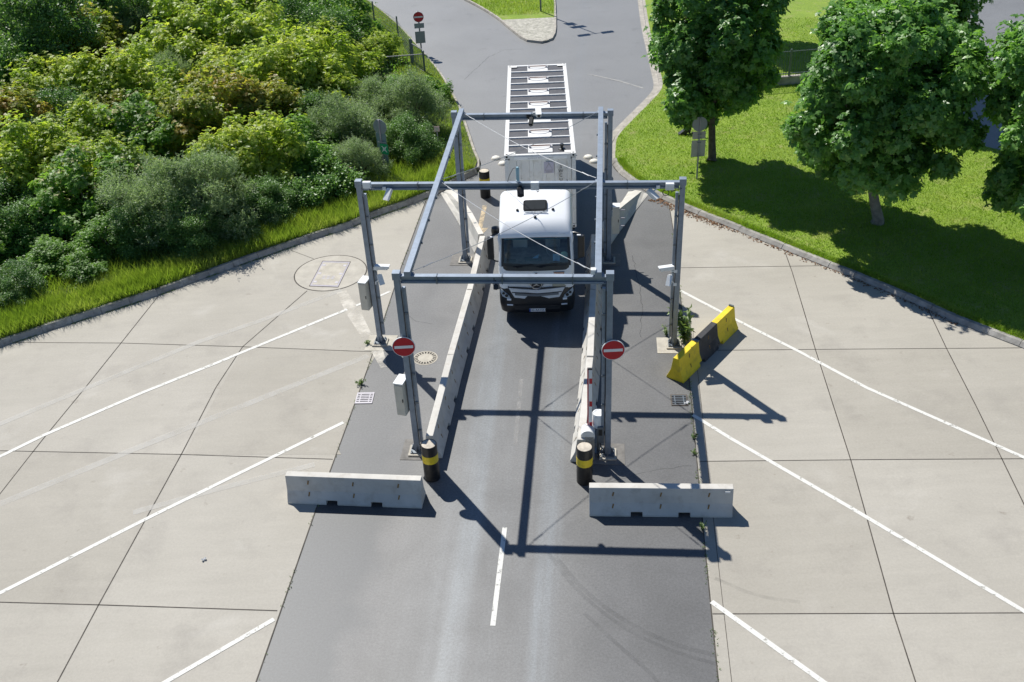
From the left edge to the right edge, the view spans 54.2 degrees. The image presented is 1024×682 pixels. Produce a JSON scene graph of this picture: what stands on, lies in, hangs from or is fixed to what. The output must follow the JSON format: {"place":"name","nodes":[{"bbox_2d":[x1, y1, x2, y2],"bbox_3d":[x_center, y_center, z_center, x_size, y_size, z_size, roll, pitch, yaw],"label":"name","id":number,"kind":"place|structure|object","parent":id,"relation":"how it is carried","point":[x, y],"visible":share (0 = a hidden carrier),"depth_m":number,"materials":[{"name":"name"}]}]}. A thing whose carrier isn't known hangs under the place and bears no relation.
{"place":"outdoors","nodes":[
{"label":"outdoors","id":0,"kind":"place"},
{"bbox_2d":[0,200,425,681],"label":"concrete yard","id":1,"kind":"structure","parent":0,"point":[246,537],"depth_m":28.66,"materials":[{"name":"concrete"}]},
{"bbox_2d":[0,79,636,513],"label":"faded marking","id":2,"kind":"object","parent":1,"relation":"on","point":[100,463],"visible":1,"depth_m":30.07,"materials":[{"name":"grey paint"}]},
{"bbox_2d":[294,255,366,290],"bbox_3d":[-6.696,-2.531,36.960,2.701,0.021,2.700,-3,33,0],"label":"utility cover","id":3,"kind":"object","parent":1,"relation":"on","point":[331,272],"visible":0.95,"depth_m":36.92,"materials":[{"name":"concrete"}]},
{"bbox_2d":[337,291,384,361],"bbox_3d":[-5.002,-0.481,33.736,0.535,0.002,5.264,-16,36,-19],"label":"cement smear","id":4,"kind":"object","parent":1,"relation":"on","point":[360,325],"visible":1,"depth_m":34.10,"materials":[{"name":"beige"}]},
{"bbox_2d":[0,347,1000,612],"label":"concrete panels","id":5,"kind":"object","parent":1,"relation":"on","point":[784,541],"visible":1,"depth_m":27.09,"materials":[{"name":"concrete"}]},
{"bbox_2d":[0,198,1023,681],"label":"slab joints","id":6,"kind":"object","parent":1,"relation":"in","point":[346,426],"visible":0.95,"depth_m":27.03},
{"bbox_2d":[0,1,476,337],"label":"verge ground","id":7,"kind":"structure","parent":0,"point":[417,69],"depth_m":46.79,"materials":[{"name":"plant"}]},
{"bbox_2d":[0,133,35,218],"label":"maple sapling","id":8,"kind":"object","parent":7,"relation":"on","point":[10,151],"visible":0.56,"depth_m":39.94,"materials":[{"name":"green plant"}]},
{"bbox_2d":[0,74,52,140],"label":"copper shrub","id":9,"kind":"object","parent":7,"relation":"on","point":[16,98],"visible":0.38,"depth_m":44.94,"materials":[{"name":"green plant"}]},
{"bbox_2d":[0,256,55,308],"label":"dark shrub","id":10,"kind":"object","parent":7,"relation":"on","point":[22,273],"visible":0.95,"depth_m":35.75,"materials":[{"name":"green plant"}]},
{"bbox_2d":[0,43,55,104],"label":"green shrub","id":11,"kind":"object","parent":7,"relation":"on","point":[12,56],"visible":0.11,"depth_m":49.93,"materials":[{"name":"green plant"}]},
{"bbox_2d":[0,217,57,267],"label":"green shrub","id":12,"kind":"object","parent":7,"relation":"on","point":[27,241],"visible":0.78,"depth_m":38.17,"materials":[{"name":"green plant"}]},
{"bbox_2d":[0,169,64,258],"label":"dark shrub","id":13,"kind":"object","parent":7,"relation":"on","point":[17,207],"visible":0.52,"depth_m":38.69,"materials":[{"name":"green plant"}]},
{"bbox_2d":[18,234,73,283],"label":"green shrub","id":14,"kind":"object","parent":7,"relation":"on","point":[42,252],"visible":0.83,"depth_m":37.05,"materials":[{"name":"green plant"}]},
{"bbox_2d":[4,47,93,117],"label":"maple sapling","id":15,"kind":"object","parent":7,"relation":"on","point":[57,63],"visible":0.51,"depth_m":48.53,"materials":[{"name":"green plant"}]},
{"bbox_2d":[0,110,101,200],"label":"maple sapling","id":16,"kind":"object","parent":7,"relation":"on","point":[44,145],"visible":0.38,"depth_m":41.16,"materials":[{"name":"green plant"}]},
{"bbox_2d":[0,0,103,85],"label":"dark shrub","id":17,"kind":"object","parent":7,"relation":"on","point":[37,36],"visible":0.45,"depth_m":50.86,"materials":[{"name":"green plant"}]},
{"bbox_2d":[9,76,109,139],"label":"dark shrub","id":18,"kind":"object","parent":7,"relation":"on","point":[57,95],"visible":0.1,"depth_m":45.24,"materials":[{"name":"green plant"}]},
{"bbox_2d":[55,245,110,289],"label":"green shrub","id":19,"kind":"object","parent":7,"relation":"on","point":[78,259],"visible":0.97,"depth_m":36.58,"materials":[{"name":"green plant"}]},
{"bbox_2d":[32,0,135,78],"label":"copper shrub","id":20,"kind":"object","parent":7,"relation":"on","point":[109,34],"visible":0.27,"depth_m":54.31,"materials":[{"name":"green plant"}]},
{"bbox_2d":[24,142,156,241],"bbox_3d":[-17.010,-6.209,39.968,4.916,3.845,5.500,14,37,24],"label":"elder shrub","id":21,"kind":"object","parent":7,"relation":"on","point":[70,179],"visible":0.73,"depth_m":39.07,"materials":[{"name":"green plant"}]},
{"bbox_2d":[41,46,145,111],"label":"maple sapling","id":22,"kind":"object","parent":7,"relation":"on","point":[89,58],"visible":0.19,"depth_m":48.04,"materials":[{"name":"green plant"}]},
{"bbox_2d":[43,94,145,150],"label":"maple sapling","id":23,"kind":"object","parent":7,"relation":"on","point":[77,109],"visible":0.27,"depth_m":44.00,"materials":[{"name":"green plant"}]},
{"bbox_2d":[61,210,150,260],"bbox_3d":[-15.616,-4.059,38.246,3.350,1.859,2.383,-22,38,-26],"label":"green shrub","id":24,"kind":"object","parent":7,"relation":"on","point":[89,236],"visible":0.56,"depth_m":37.78,"materials":[{"name":"green plant"}]},
{"bbox_2d":[60,130,176,204],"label":"maple sapling","id":25,"kind":"object","parent":7,"relation":"on","point":[101,145],"visible":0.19,"depth_m":40.55,"materials":[{"name":"green plant"}]},
{"bbox_2d":[69,0,167,52],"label":"dark shrub","id":26,"kind":"object","parent":7,"relation":"on","point":[101,4],"visible":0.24,"depth_m":56.78,"materials":[{"name":"green plant"}]},
{"bbox_2d":[105,1,162,44],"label":"willow shrub","id":27,"kind":"object","parent":7,"relation":"on","point":[140,13],"visible":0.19,"depth_m":56.55,"materials":[{"name":"green plant"}]},
{"bbox_2d":[98,200,176,263],"bbox_3d":[-14.589,-4.368,38.392,3.135,2.166,3.290,-20,37,-24],"label":"dark shrub","id":28,"kind":"object","parent":7,"relation":"on","point":[125,229],"visible":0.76,"depth_m":37.70,"materials":[{"name":"green plant"}]},
{"bbox_2d":[87,87,189,165],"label":"elder shrub","id":29,"kind":"object","parent":7,"relation":"on","point":[129,111],"visible":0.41,"depth_m":43.90,"materials":[{"name":"green plant"}]},
{"bbox_2d":[86,34,193,122],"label":"maple sapling","id":30,"kind":"object","parent":7,"relation":"on","point":[130,65],"visible":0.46,"depth_m":48.18,"materials":[{"name":"green plant"}]},
{"bbox_2d":[129,77,173,128],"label":"maple sapling","id":31,"kind":"object","parent":7,"relation":"on","point":[160,91],"visible":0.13,"depth_m":47.13,"materials":[{"name":"green plant"}]},
{"bbox_2d":[93,150,228,253],"bbox_3d":[-13.316,-5.604,38.904,5.447,4.188,4.797,-18,36,-22],"label":"willow shrub","id":32,"kind":"object","parent":7,"relation":"on","point":[162,174],"visible":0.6,"depth_m":37.72,"materials":[{"name":"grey plant"}]},
{"bbox_2d":[142,45,204,87],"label":"willow shrub","id":33,"kind":"object","parent":7,"relation":"on","point":[183,64],"visible":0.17,"depth_m":50.04,"materials":[{"name":"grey plant"}]},
{"bbox_2d":[121,0,238,86],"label":"maple sapling","id":34,"kind":"object","parent":7,"relation":"on","point":[162,36],"visible":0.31,"depth_m":51.99,"materials":[{"name":"green plant"}]},
{"bbox_2d":[138,113,223,162],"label":"green shrub","id":35,"kind":"object","parent":7,"relation":"on","point":[161,138],"visible":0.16,"depth_m":43.15,"materials":[{"name":"green plant"}]},
{"bbox_2d":[144,189,220,259],"bbox_3d":[-12.545,-4.609,38.364,3.838,2.727,3.104,22,41,33],"label":"dark shrub","id":36,"kind":"object","parent":7,"relation":"on","point":[191,238],"visible":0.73,"depth_m":37.55,"materials":[{"name":"green plant"}]},
{"bbox_2d":[148,51,266,160],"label":"copper shrub","id":37,"kind":"object","parent":7,"relation":"on","point":[199,101],"visible":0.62,"depth_m":43.70,"materials":[{"name":"green plant"}]},
{"bbox_2d":[159,142,286,246],"bbox_3d":[-11.318,-5.772,38.964,4.937,4.076,4.323,-1,34,2],"label":"willow shrub","id":38,"kind":"object","parent":7,"relation":"on","point":[216,197],"visible":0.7,"depth_m":38.34,"materials":[{"name":"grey plant"}]},
{"bbox_2d":[162,0,284,75],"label":"maple sapling","id":39,"kind":"object","parent":7,"relation":"on","point":[203,23],"visible":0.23,"depth_m":51.36,"materials":[{"name":"green plant"}]},
{"bbox_2d":[187,199,261,247],"bbox_3d":[-11.220,-4.677,39.065,3.041,1.617,2.873,-27,41,-32],"label":"dark shrub","id":40,"kind":"object","parent":7,"relation":"on","point":[254,223],"visible":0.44,"depth_m":38.63,"materials":[{"name":"green plant"}]},
{"bbox_2d":[186,34,272,102],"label":"maple sapling","id":41,"kind":"object","parent":7,"relation":"on","point":[213,50],"visible":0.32,"depth_m":49.69,"materials":[{"name":"green plant"}]},
{"bbox_2d":[0,143,476,338],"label":"verge grass","id":42,"kind":"structure","parent":7,"relation":"on","point":[62,302],"depth_m":37.47,"materials":[{"name":"plant"}]},
{"bbox_2d":[182,107,307,200],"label":"maple sapling","id":43,"kind":"object","parent":7,"relation":"on","point":[250,141],"visible":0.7,"depth_m":41.28,"materials":[{"name":"green plant"}]},
{"bbox_2d":[210,0,309,73],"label":"maple sapling","id":44,"kind":"object","parent":7,"relation":"on","point":[245,30],"visible":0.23,"depth_m":51.22,"materials":[{"name":"green plant"}]},
{"bbox_2d":[217,71,312,128],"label":"copper shrub","id":45,"kind":"object","parent":7,"relation":"on","point":[278,95],"visible":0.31,"depth_m":45.08,"materials":[{"name":"green plant"}]},
{"bbox_2d":[234,170,299,227],"bbox_3d":[-9.816,-5.743,40.191,2.799,2.047,2.667,-13,35,-15],"label":"dark shrub","id":46,"kind":"object","parent":7,"relation":"on","point":[265,203],"visible":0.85,"depth_m":39.74,"materials":[{"name":"green plant"}]},
{"bbox_2d":[231,22,359,106],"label":"maple sapling","id":47,"kind":"object","parent":7,"relation":"on","point":[282,56],"visible":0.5,"depth_m":47.69,"materials":[{"name":"green plant"}]},
{"bbox_2d":[269,167,333,215],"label":"rose bush","id":48,"kind":"object","parent":7,"relation":"on","point":[310,193],"visible":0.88,"depth_m":40.76,"materials":[{"name":"green plant"}]},
{"bbox_2d":[262,108,343,179],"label":"green shrub","id":49,"kind":"object","parent":7,"relation":"on","point":[314,150],"visible":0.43,"depth_m":42.50,"materials":[{"name":"green plant"}]},
{"bbox_2d":[278,88,339,144],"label":"dark shrub","id":50,"kind":"object","parent":7,"relation":"on","point":[309,99],"visible":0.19,"depth_m":45.78,"materials":[{"name":"green plant"}]},
{"bbox_2d":[268,0,369,56],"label":"dark shrub","id":51,"kind":"object","parent":7,"relation":"on","point":[315,14],"visible":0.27,"depth_m":54.73,"materials":[{"name":"green plant"}]},
{"bbox_2d":[275,46,371,116],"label":"maple sapling","id":52,"kind":"object","parent":7,"relation":"on","point":[330,71],"visible":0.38,"depth_m":47.55,"materials":[{"name":"green plant"}]},
{"bbox_2d":[304,150,368,199],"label":"rose bush","id":53,"kind":"object","parent":7,"relation":"on","point":[339,180],"visible":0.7,"depth_m":41.75,"materials":[{"name":"green plant"}]},
{"bbox_2d":[301,15,386,82],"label":"maple sapling","id":54,"kind":"object","parent":7,"relation":"on","point":[366,65],"visible":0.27,"depth_m":53.18,"materials":[{"name":"green plant"}]},
{"bbox_2d":[301,0,386,39],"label":"green shrub","id":55,"kind":"object","parent":7,"relation":"on","point":[365,22],"visible":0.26,"depth_m":57.16,"materials":[{"name":"green plant"}]},
{"bbox_2d":[303,86,394,157],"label":"willow shrub","id":56,"kind":"object","parent":7,"relation":"on","point":[357,119],"visible":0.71,"depth_m":44.33,"materials":[{"name":"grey plant"}]},
{"bbox_2d":[323,132,393,181],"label":"willow shrub","id":57,"kind":"object","parent":7,"relation":"on","point":[352,150],"visible":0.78,"depth_m":42.68,"materials":[{"name":"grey plant"}]},
{"bbox_2d":[334,72,403,130],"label":"willow shrub","id":58,"kind":"object","parent":7,"relation":"on","point":[369,84],"visible":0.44,"depth_m":47.16,"materials":[{"name":"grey plant"}]},
{"bbox_2d":[353,29,407,63],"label":"maple sapling","id":59,"kind":"object","parent":7,"relation":"on","point":[378,39],"visible":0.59,"depth_m":56.03,"materials":[{"name":"green plant"}]},
{"bbox_2d":[373,119,388,176],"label":"sign post","id":60,"kind":"object","parent":7,"relation":"on","point":[379,126],"visible":0.95,"depth_m":42.62,"materials":[{"name":"metal"}]},
{"bbox_2d":[340,0,475,164],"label":"verge grass","id":61,"kind":"structure","parent":7,"relation":"on","point":[432,76],"depth_m":55.30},
{"bbox_2d":[372,66,452,143],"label":"willow shrub","id":62,"kind":"object","parent":7,"relation":"on","point":[415,98],"visible":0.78,"depth_m":46.51,"materials":[{"name":"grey plant"}]},
{"bbox_2d":[384,110,445,166],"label":"dark shrub","id":63,"kind":"object","parent":7,"relation":"on","point":[419,139],"visible":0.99,"depth_m":44.33,"materials":[{"name":"green plant"}]},
{"bbox_2d":[257,0,717,681],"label":"road","id":64,"kind":"structure","parent":0,"point":[377,592],"depth_m":26.92,"materials":[{"name":"asphalt"}]},
{"bbox_2d":[0,169,477,346],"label":"kerb","id":65,"kind":"structure","parent":64,"relation":"on","point":[74,318],"depth_m":37.06,"materials":[{"name":"concrete"}]},
{"bbox_2d":[285,471,425,508],"bbox_3d":[-4.140,3.857,26.409,3.620,0.800,0.600,1,34,6],"label":"concrete barrier","id":66,"kind":"object","parent":64,"relation":"on","point":[364,490],"visible":1,"depth_m":26.24,"materials":[{"name":"concrete"}]},
{"bbox_2d":[421,439,439,482],"bbox_3d":[-2.188,3.213,26.886,0.436,1.178,0.436,-3,33,0],"label":"bollard","id":67,"kind":"object","parent":64,"relation":"on","point":[429,452],"visible":1,"depth_m":26.68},
{"bbox_2d":[421,355,461,457],"bbox_3d":[-2.058,1.841,29.293,0.600,0.800,3.940,1,34,6],"label":"concrete barrier","id":68,"kind":"object","parent":64,"relation":"on","point":[443,409],"visible":0.97,"depth_m":29.05,"materials":[{"name":"concrete"}]},
{"bbox_2d":[441,190,483,253],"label":"barrier ramp end","id":69,"kind":"structure","parent":64,"relation":"on","point":[450,197],"depth_m":38.84,"materials":[{"name":"concrete"}]},
{"bbox_2d":[447,289,478,373],"bbox_3d":[-1.645,-0.343,32.559,0.600,0.800,3.940,2,34,7],"label":"concrete barrier","id":70,"kind":"object","parent":64,"relation":"on","point":[463,331],"visible":0.94,"depth_m":32.34,"materials":[{"name":"concrete"}]},
{"bbox_2d":[467,236,490,309],"bbox_3d":[-1.252,-2.486,35.766,0.600,0.800,3.940,1,34,6],"label":"concrete barrier","id":71,"kind":"object","parent":64,"relation":"on","point":[481,262],"visible":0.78,"depth_m":35.70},
{"bbox_2d":[490,527,506,625],"bbox_3d":[-0.311,5.621,24.162,0.120,0.001,3.165,1,34,5],"label":"road marking","id":72,"kind":"object","parent":64,"relation":"on","point":[498,582],"visible":1,"depth_m":24.04,"materials":[{"name":"white paint"}]},
{"bbox_2d":[464,0,556,43],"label":"kerb","id":73,"kind":"structure","parent":64,"relation":"on","point":[510,28],"depth_m":61.85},
{"bbox_2d":[0,290,1023,681],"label":"road marking","id":74,"kind":"object","parent":64,"relation":"on","point":[716,604],"visible":0.95,"depth_m":26.67,"materials":[{"name":"white paint"}]},
{"bbox_2d":[354,107,686,456],"bbox_3d":[0.307,-2.376,30.870,9.887,5.842,11.380,0,34,5],"label":"portal gantry","id":75,"kind":"object","parent":64,"relation":"on","point":[607,184],"visible":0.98,"depth_m":29.21,"materials":[{"name":"metal"}]},
{"bbox_2d":[357,275,377,310],"bbox_3d":[-4.559,-1.501,31.829,0.455,1.024,0.472,7,35,15],"label":"control cabinet","id":76,"kind":"object","parent":75,"relation":"attached to","point":[364,293],"visible":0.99,"depth_m":31.68,"materials":[{"name":"grey plastic"}]},
{"bbox_2d":[393,374,415,415],"bbox_3d":[-2.873,1.483,27.064,0.455,1.074,0.472,7,35,15],"label":"control cabinet","id":77,"kind":"object","parent":75,"relation":"attached to","point":[401,394],"visible":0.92,"depth_m":26.89,"materials":[{"name":"grey plastic"}]},
{"bbox_2d":[601,340,624,359],"bbox_3d":[2.588,0.222,25.610,0.600,0.600,0.066,-3,33,0],"label":"no entry sign","id":78,"kind":"object","parent":75,"relation":"attached to","point":[613,350],"visible":1,"depth_m":25.58,"materials":[{"name":"metal"}]},
{"bbox_2d":[486,189,584,312],"bbox_3d":[0.886,-3.897,35.011,3.160,3.800,6.095,-1,34,3],"label":"truck tractor","id":79,"kind":"object","parent":64,"relation":"on","point":[550,228],"visible":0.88,"depth_m":32.79,"materials":[{"name":"white metal"}]},
{"bbox_2d":[576,442,592,485],"bbox_3d":[1.920,3.250,26.511,0.436,1.178,0.436,17,38,27],"label":"bollard","id":80,"kind":"object","parent":64,"relation":"on","point":[584,461],"visible":0.99,"depth_m":26.30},
{"bbox_2d":[570,357,599,461],"bbox_3d":[2.126,1.909,28.863,0.600,0.800,3.940,2,34,7],"label":"concrete barrier","id":81,"kind":"object","parent":64,"relation":"on","point":[581,415],"visible":0.71,"depth_m":29.00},
{"bbox_2d":[580,289,601,376],"bbox_3d":[2.565,-0.311,32.183,0.600,0.800,3.940,1,34,6],"label":"concrete barrier","id":82,"kind":"object","parent":64,"relation":"on","point":[591,340],"visible":0.97,"depth_m":31.98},
{"bbox_2d":[584,234,601,307],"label":"concrete barrier","id":83,"kind":"object","parent":64,"relation":"on","point":[590,257],"visible":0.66,"depth_m":35.19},
{"bbox_2d":[593,443,624,464],"bbox_3d":[2.642,3.102,27.689,0.950,0.056,0.900,0,34,5],"label":"post footing","id":84,"kind":"object","parent":64,"relation":"on","point":[618,458],"visible":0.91,"depth_m":27.51,"materials":[{"name":"concrete"}]},
{"bbox_2d":[581,368,594,459],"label":"boom barrier","id":85,"kind":"object","parent":84,"relation":"on","point":[588,431],"visible":0.85,"depth_m":26.99,"materials":[{"name":"white metal"}]},
{"bbox_2d":[602,190,647,247],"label":"barrier ramp end","id":86,"kind":"structure","parent":64,"relation":"on","point":[631,202],"depth_m":39.75,"materials":[{"name":"concrete"}]},
{"bbox_2d":[612,0,658,140],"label":"gutter","id":87,"kind":"object","parent":64,"relation":"on","point":[618,128],"visible":0.81,"depth_m":52.65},
{"bbox_2d":[612,0,662,158],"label":"kerb","id":88,"kind":"structure","parent":64,"relation":"on","point":[651,99],"depth_m":51.05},
{"bbox_2d":[589,483,733,517],"bbox_3d":[3.789,3.999,25.578,3.620,0.800,0.600,0,34,4],"label":"concrete barrier","id":89,"kind":"object","parent":64,"relation":"on","point":[661,500],"visible":1,"depth_m":25.41,"materials":[{"name":"concrete"}]},
{"bbox_2d":[667,304,695,343],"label":"weed","id":90,"kind":"object","parent":64,"relation":"on","point":[684,328],"visible":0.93,"depth_m":31.82,"materials":[{"name":"green plant"}]},
{"bbox_2d":[648,198,957,324],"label":"fallen leaves","id":91,"kind":"object","parent":64,"relation":"on","point":[720,224],"visible":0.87,"depth_m":37.99,"materials":[{"name":"brown plant"}]},
{"bbox_2d":[612,158,1023,348],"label":"kerb","id":92,"kind":"structure","parent":64,"relation":"on","point":[961,320],"depth_m":35.25,"materials":[{"name":"concrete"}]},
{"bbox_2d":[472,0,553,19],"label":"traffic island","id":93,"kind":"structure","parent":0,"point":[545,14],"depth_m":64.24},
{"bbox_2d":[471,0,554,14],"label":"island grass","id":94,"kind":"structure","parent":93,"relation":"on","point":[517,5],"depth_m":65.18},
{"bbox_2d":[503,17,553,40],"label":"island paving","id":95,"kind":"structure","parent":93,"relation":"on","point":[540,29],"depth_m":61.40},
{"bbox_2d":[615,0,1023,339],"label":"lawn ground","id":96,"kind":"structure","parent":0,"point":[800,10],"depth_m":39.60,"materials":[{"name":"plant"}]},
{"bbox_2d":[691,117,706,178],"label":"sign post","id":97,"kind":"object","parent":96,"relation":"on","point":[699,124],"visible":1,"depth_m":41.23,"materials":[{"name":"metal"}]},
{"bbox_2d":[641,0,794,160],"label":"maple tree","id":98,"kind":"object","parent":96,"relation":"on","point":[712,56],"visible":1,"depth_m":40.00,"materials":[{"name":"green plant"}]},
{"bbox_2d":[776,48,817,85],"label":"railing wall","id":99,"kind":"structure","parent":96,"relation":"on","point":[789,79],"depth_m":50.89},
{"bbox_2d":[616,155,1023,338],"bbox_3d":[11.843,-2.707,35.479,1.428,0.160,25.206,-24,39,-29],"label":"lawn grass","id":100,"kind":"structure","parent":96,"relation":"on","point":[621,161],"depth_m":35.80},
{"bbox_2d":[779,0,999,225],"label":"maple tree","id":101,"kind":"object","parent":96,"relation":"on","point":[880,89],"visible":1,"depth_m":33.80,"materials":[{"name":"green plant"}]},
{"bbox_2d":[825,0,993,60],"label":"maple tree","id":102,"kind":"object","parent":96,"relation":"on","point":[965,12],"visible":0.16,"depth_m":45.74,"materials":[{"name":"green plant"}]},
{"bbox_2d":[981,13,1023,220],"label":"maple tree","id":103,"kind":"object","parent":96,"relation":"on","point":[1004,179],"visible":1,"depth_m":32.90,"materials":[{"name":"green plant"}]},
{"bbox_2d":[669,203,1023,681],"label":"concrete yard","id":104,"kind":"structure","parent":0,"point":[965,516],"depth_m":26.85,"materials":[{"name":"concrete"}]},
{"bbox_2d":[666,304,737,382],"bbox_3d":[6.028,0.007,31.387,0.600,0.850,3.620,21,40,32],"label":"concrete barrier","id":105,"kind":"object","parent":104,"relation":"on","point":[702,345],"visible":1,"depth_m":31.08,"materials":[{"name":"concrete"}]},
{"bbox_2d":[964,0,1023,149],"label":"car park","id":106,"kind":"structure","parent":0,"point":[994,14],"depth_m":58.12,"materials":[{"name":"asphalt"}]},
{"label":"semi trailer","id":107,"kind":"object","parent":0,"visible":0},
{"bbox_2d":[504,63,576,226],"bbox_3d":[1.083,-8.074,39.773,2.510,3.070,9.784,-2,33,2],"label":"container","id":108,"kind":"object","parent":107,"relation":"on","point":[545,87],"visible":0.8,"depth_m":36.84,"materials":[{"name":"metal"}]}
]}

